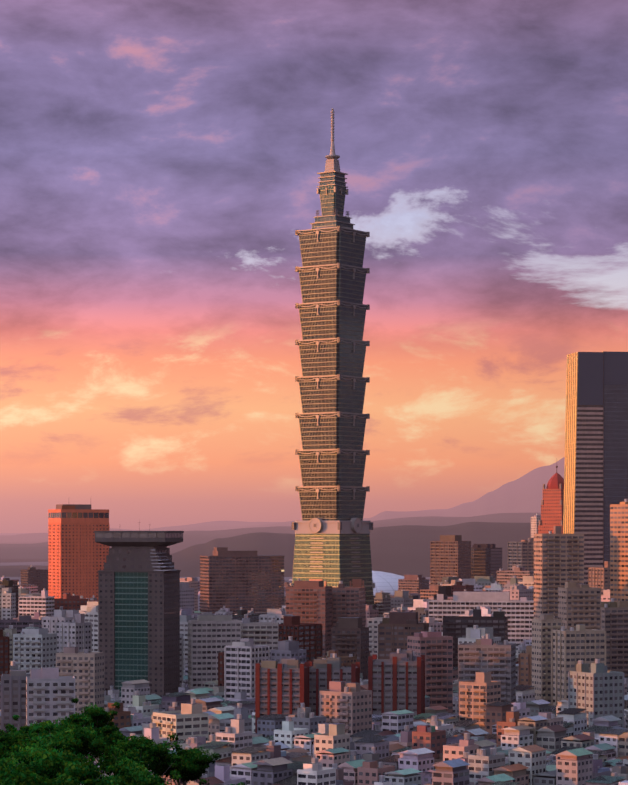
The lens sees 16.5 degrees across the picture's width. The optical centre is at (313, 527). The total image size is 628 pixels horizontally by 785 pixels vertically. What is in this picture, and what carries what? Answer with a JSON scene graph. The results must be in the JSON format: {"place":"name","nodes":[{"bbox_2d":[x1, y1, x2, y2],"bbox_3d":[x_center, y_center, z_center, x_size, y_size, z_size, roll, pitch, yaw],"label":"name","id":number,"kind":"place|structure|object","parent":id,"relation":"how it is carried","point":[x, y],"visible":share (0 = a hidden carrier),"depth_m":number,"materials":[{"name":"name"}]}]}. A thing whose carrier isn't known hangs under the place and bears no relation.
{"place":"outdoors","nodes":[
{"label":"outdoors","id":0,"kind":"place"},
{"bbox_2d":[0,698,246,784],"bbox_3d":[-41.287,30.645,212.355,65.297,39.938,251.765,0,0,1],"label":"tree","id":1,"kind":"object","parent":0,"point":[52,754],"depth_m":269.46,"materials":[{"name":"green plant"}]},
{"bbox_2d":[0,533,429,581],"bbox_3d":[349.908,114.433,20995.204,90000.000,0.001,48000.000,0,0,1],"label":"ground","id":2,"kind":"structure","parent":0,"point":[46,564],"depth_m":6745.00,"materials":[{"name":"grey"}]},
{"bbox_2d":[10,579,429,604],"bbox_3d":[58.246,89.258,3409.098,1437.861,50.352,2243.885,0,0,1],"label":"city","id":3,"kind":"object","parent":2,"relation":"on","point":[33,588],"depth_m":2466.17,"materials":[{"name":"grey concrete"}]},
{"bbox_2d":[0,576,609,626],"bbox_3d":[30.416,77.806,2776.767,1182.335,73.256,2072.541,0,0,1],"label":"city buildings","id":4,"kind":"structure","parent":2,"relation":"on","point":[15,601],"depth_m":2014.32,"materials":[{"name":"grey concrete"}]},
{"bbox_2d":[0,466,627,734],"bbox_3d":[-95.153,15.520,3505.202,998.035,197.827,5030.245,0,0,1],"label":"mid-rise buildings","id":5,"kind":"structure","parent":2,"relation":"on","point":[566,619],"depth_m":1330.07,"materials":[{"name":"grey concrete"}]},
{"bbox_2d":[0,601,627,784],"bbox_3d":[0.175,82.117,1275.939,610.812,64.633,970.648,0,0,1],"label":"city","id":6,"kind":"object","parent":2,"relation":"on","point":[579,736],"visible":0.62,"depth_m":1010.01,"materials":[{"name":"grey concrete"}]},
{"bbox_2d":[290,108,374,609],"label":"skyscraper","id":7,"kind":"structure","parent":2,"relation":"on","point":[332,528],"depth_m":1981.65,"materials":[{"name":"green glass"}]},
{"bbox_2d":[563,351,627,583],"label":"skyscraper","id":8,"kind":"structure","parent":2,"relation":"on","point":[596,458],"depth_m":1974.30,"materials":[{"name":"grey glass"}]},
{"bbox_2d":[0,522,530,576],"bbox_3d":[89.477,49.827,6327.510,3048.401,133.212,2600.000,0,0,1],"label":"ridge","id":9,"kind":"structure","parent":0,"point":[402,550],"depth_m":5570.44,"materials":[{"name":"grey"}]},
{"bbox_2d":[0,513,540,558],"bbox_3d":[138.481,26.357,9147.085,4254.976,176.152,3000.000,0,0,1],"label":"ridge","id":10,"kind":"structure","parent":0,"point":[37,550],"depth_m":8534.13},
{"bbox_2d":[0,457,564,543],"bbox_3d":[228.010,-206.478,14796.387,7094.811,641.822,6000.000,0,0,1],"label":"ridge","id":11,"kind":"structure","parent":0,"point":[523,494],"depth_m":13423.68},
{"bbox_2d":[0,0,627,532],"label":"sky","id":12,"kind":"structure","parent":0,"point":[161,161],"materials":[{"name":"purple"}]},
{"bbox_2d":[372,571,403,595],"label":"dome","id":13,"kind":"structure","parent":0,"point":[385,582],"depth_m":3041.91,"materials":[{"name":"white"}]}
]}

